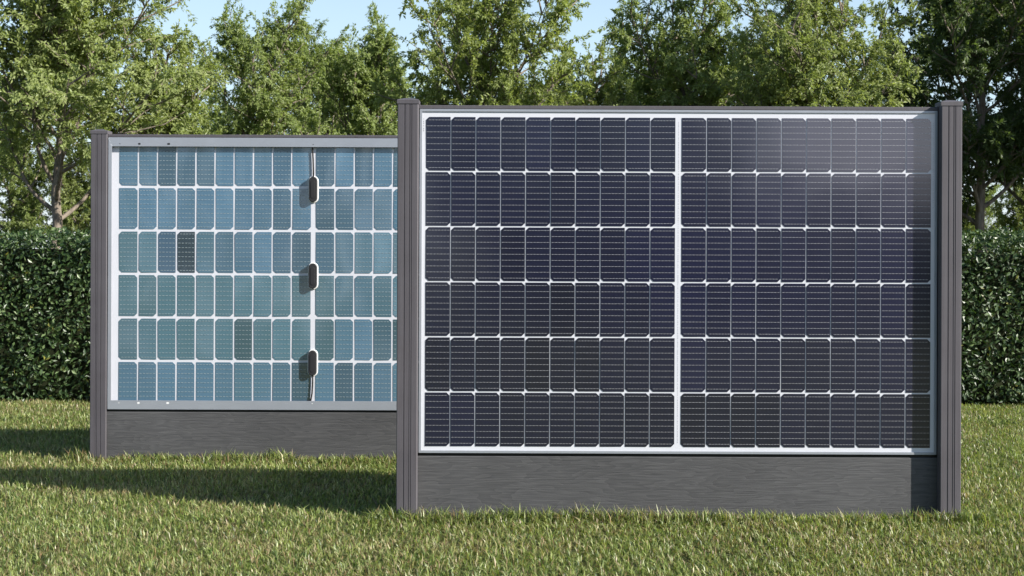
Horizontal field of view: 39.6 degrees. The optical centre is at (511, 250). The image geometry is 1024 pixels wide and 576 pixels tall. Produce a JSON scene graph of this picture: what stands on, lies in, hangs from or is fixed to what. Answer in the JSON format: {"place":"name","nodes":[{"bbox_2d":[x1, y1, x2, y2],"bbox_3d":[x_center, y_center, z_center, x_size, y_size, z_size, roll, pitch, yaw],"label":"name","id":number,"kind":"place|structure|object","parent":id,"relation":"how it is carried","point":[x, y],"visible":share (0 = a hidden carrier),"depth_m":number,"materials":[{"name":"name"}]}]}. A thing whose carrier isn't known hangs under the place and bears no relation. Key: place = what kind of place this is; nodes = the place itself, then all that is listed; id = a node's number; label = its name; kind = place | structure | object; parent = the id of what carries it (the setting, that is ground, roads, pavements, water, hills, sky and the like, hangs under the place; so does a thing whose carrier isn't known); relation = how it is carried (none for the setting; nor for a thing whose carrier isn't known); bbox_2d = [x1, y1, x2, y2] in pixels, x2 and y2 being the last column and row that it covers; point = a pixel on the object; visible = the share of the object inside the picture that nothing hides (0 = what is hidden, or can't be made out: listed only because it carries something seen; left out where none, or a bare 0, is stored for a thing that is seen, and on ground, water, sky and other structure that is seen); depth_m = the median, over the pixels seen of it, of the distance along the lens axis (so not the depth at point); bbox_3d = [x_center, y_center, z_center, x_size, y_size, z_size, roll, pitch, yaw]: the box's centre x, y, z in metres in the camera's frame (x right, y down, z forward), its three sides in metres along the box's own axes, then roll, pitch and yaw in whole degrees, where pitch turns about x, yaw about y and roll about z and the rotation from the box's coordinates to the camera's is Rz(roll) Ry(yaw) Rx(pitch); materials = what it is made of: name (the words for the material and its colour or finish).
{"place":"outdoors","nodes":[
{"label":"outdoors","id":0,"kind":"place"},
{"bbox_2d":[0,0,1020,251],"label":"sky","id":1,"kind":"structure","parent":0,"point":[338,13],"materials":[{"name":"blue"}]},
{"bbox_2d":[0,397,1023,575],"bbox_3d":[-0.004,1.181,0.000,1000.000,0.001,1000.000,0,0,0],"label":"lawn ground","id":2,"kind":"structure","parent":0,"point":[443,533],"depth_m":5.76,"materials":[{"name":"green plant"}]},
{"bbox_2d":[0,88,71,248],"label":"broadleaf tree","id":3,"kind":"object","parent":2,"relation":"on","point":[23,208],"visible":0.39,"depth_m":20.75,"materials":[{"name":"green plant"}]},
{"bbox_2d":[41,131,90,248],"bbox_3d":[-6.284,-0.328,20.934,1.335,3.020,1.490,0,0,26],"label":"leafy bush","id":4,"kind":"object","parent":2,"relation":"on","point":[77,184],"visible":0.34,"depth_m":20.72,"materials":[{"name":"green plant"}]},
{"bbox_2d":[0,0,228,248],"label":"broadleaf tree","id":5,"kind":"object","parent":2,"relation":"on","point":[67,59],"visible":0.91,"depth_m":13.65,"materials":[{"name":"green plant"}]},
{"bbox_2d":[87,3,236,186],"bbox_3d":[-3.709,-0.677,14.945,1.862,3.775,1.669,0,0,5],"label":"broadleaf tree","id":6,"kind":"object","parent":2,"relation":"on","point":[192,100],"visible":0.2,"depth_m":14.77,"materials":[{"name":"green plant"}]},
{"bbox_2d":[199,92,248,134],"bbox_3d":[-4.411,-0.659,21.577,1.399,3.728,1.230,0,0,-35],"label":"broadleaf tree","id":7,"kind":"object","parent":2,"relation":"on","point":[218,113],"visible":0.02,"depth_m":21.54,"materials":[{"name":"green plant"}]},
{"bbox_2d":[90,129,419,461],"bbox_3d":[-1.104,0.357,7.905,2.459,2.049,0.095,0,0,0],"label":"solar fence","id":8,"kind":"object","parent":2,"relation":"on","point":[243,292],"visible":0.68,"depth_m":7.89,"materials":[{"name":"grey"}]},
{"bbox_2d":[189,0,351,134],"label":"broadleaf tree","id":9,"kind":"object","parent":2,"relation":"on","point":[259,112],"visible":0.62,"depth_m":17.72,"materials":[{"name":"green plant"}]},
{"bbox_2d":[266,19,367,134],"bbox_3d":[-2.987,-1.209,22.323,2.375,4.867,2.579,0,0,17],"label":"broadleaf tree","id":10,"kind":"object","parent":2,"relation":"on","point":[313,98],"visible":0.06,"depth_m":22.05,"materials":[{"name":"green plant"}]},
{"bbox_2d":[312,1,411,134],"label":"broadleaf tree","id":11,"kind":"object","parent":2,"relation":"on","point":[373,56],"visible":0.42,"depth_m":18.70,"materials":[{"name":"green plant"}]},
{"bbox_2d":[376,52,443,128],"bbox_3d":[-1.505,-0.910,22.081,2.099,4.247,2.214,0,0,36],"label":"broadleaf tree","id":12,"kind":"object","parent":2,"relation":"on","point":[413,87],"visible":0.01,"depth_m":21.64,"materials":[{"name":"green plant"}]},
{"bbox_2d":[369,0,595,115],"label":"broadleaf tree","id":13,"kind":"object","parent":2,"relation":"on","point":[481,70],"visible":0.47,"depth_m":13.76,"materials":[{"name":"green plant"}]},
{"bbox_2d":[0,222,1023,406],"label":"hedge","id":14,"kind":"object","parent":2,"relation":"on","point":[44,324],"visible":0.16,"depth_m":10.88,"materials":[{"name":"green plant"}]},
{"bbox_2d":[522,76,564,104],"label":"broadleaf tree","id":15,"kind":"object","parent":2,"relation":"on","point":[542,83],"depth_m":21.95,"materials":[{"name":"green plant"}]},
{"bbox_2d":[525,37,639,105],"bbox_3d":[0.782,-0.516,15.188,1.536,3.473,1.713,0,0,-37],"label":"broadleaf tree","id":16,"kind":"object","parent":2,"relation":"on","point":[611,76],"visible":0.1,"depth_m":14.92,"materials":[{"name":"green plant"}]},
{"bbox_2d":[570,47,664,105],"bbox_3d":[1.825,-0.974,22.055,2.340,4.416,2.155,0,0,18],"label":"broadleaf tree","id":17,"kind":"object","parent":2,"relation":"on","point":[625,90],"visible":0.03,"depth_m":21.92,"materials":[{"name":"green plant"}]},
{"bbox_2d":[396,98,962,520],"bbox_3d":[0.726,0.364,6.225,2.459,2.049,0.095,0,0,0],"label":"solar fence","id":18,"kind":"object","parent":2,"relation":"on","point":[730,309],"visible":1,"depth_m":6.23,"materials":[{"name":"grey"}]},
{"bbox_2d":[594,0,766,105],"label":"broadleaf tree","id":19,"kind":"object","parent":2,"relation":"on","point":[670,76],"visible":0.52,"depth_m":15.11,"materials":[{"name":"green plant"}]},
{"bbox_2d":[709,27,833,105],"bbox_3d":[3.591,-1.117,21.498,2.458,4.700,2.726,0,0,44],"label":"broadleaf tree","id":20,"kind":"object","parent":2,"relation":"on","point":[729,52],"visible":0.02,"depth_m":21.30,"materials":[{"name":"green plant"}]},
{"bbox_2d":[708,0,928,106],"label":"broadleaf tree","id":21,"kind":"object","parent":2,"relation":"on","point":[797,75],"visible":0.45,"depth_m":13.84,"materials":[{"name":"green plant"}]},
{"bbox_2d":[828,37,930,106],"bbox_3d":[5.609,-0.996,21.457,2.337,4.483,2.216,0,0,24],"label":"broadleaf tree","id":22,"kind":"object","parent":2,"relation":"on","point":[883,102],"depth_m":21.17,"materials":[{"name":"green plant"}]},
{"bbox_2d":[854,0,1023,251],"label":"broadleaf tree","id":23,"kind":"object","parent":2,"relation":"on","point":[967,30],"visible":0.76,"depth_m":14.75,"materials":[{"name":"green plant"}]},
{"bbox_2d":[912,0,1023,204],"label":"broadleaf tree","id":24,"kind":"object","parent":2,"relation":"on","point":[1016,90],"visible":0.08,"depth_m":16.89,"materials":[{"name":"green plant"}]},
{"bbox_2d":[962,184,1009,251],"bbox_3d":[7.460,0.031,22.956,1.230,2.360,1.166,0,0,-16],"label":"leafy bush","id":25,"kind":"object","parent":2,"relation":"on","point":[968,224],"visible":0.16,"depth_m":22.80,"materials":[{"name":"green plant"}]},
{"bbox_2d":[987,177,1023,252],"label":"leafy bush","id":26,"kind":"object","parent":2,"relation":"on","point":[1015,218],"visible":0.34,"depth_m":19.44,"materials":[{"name":"green plant"}]}
]}

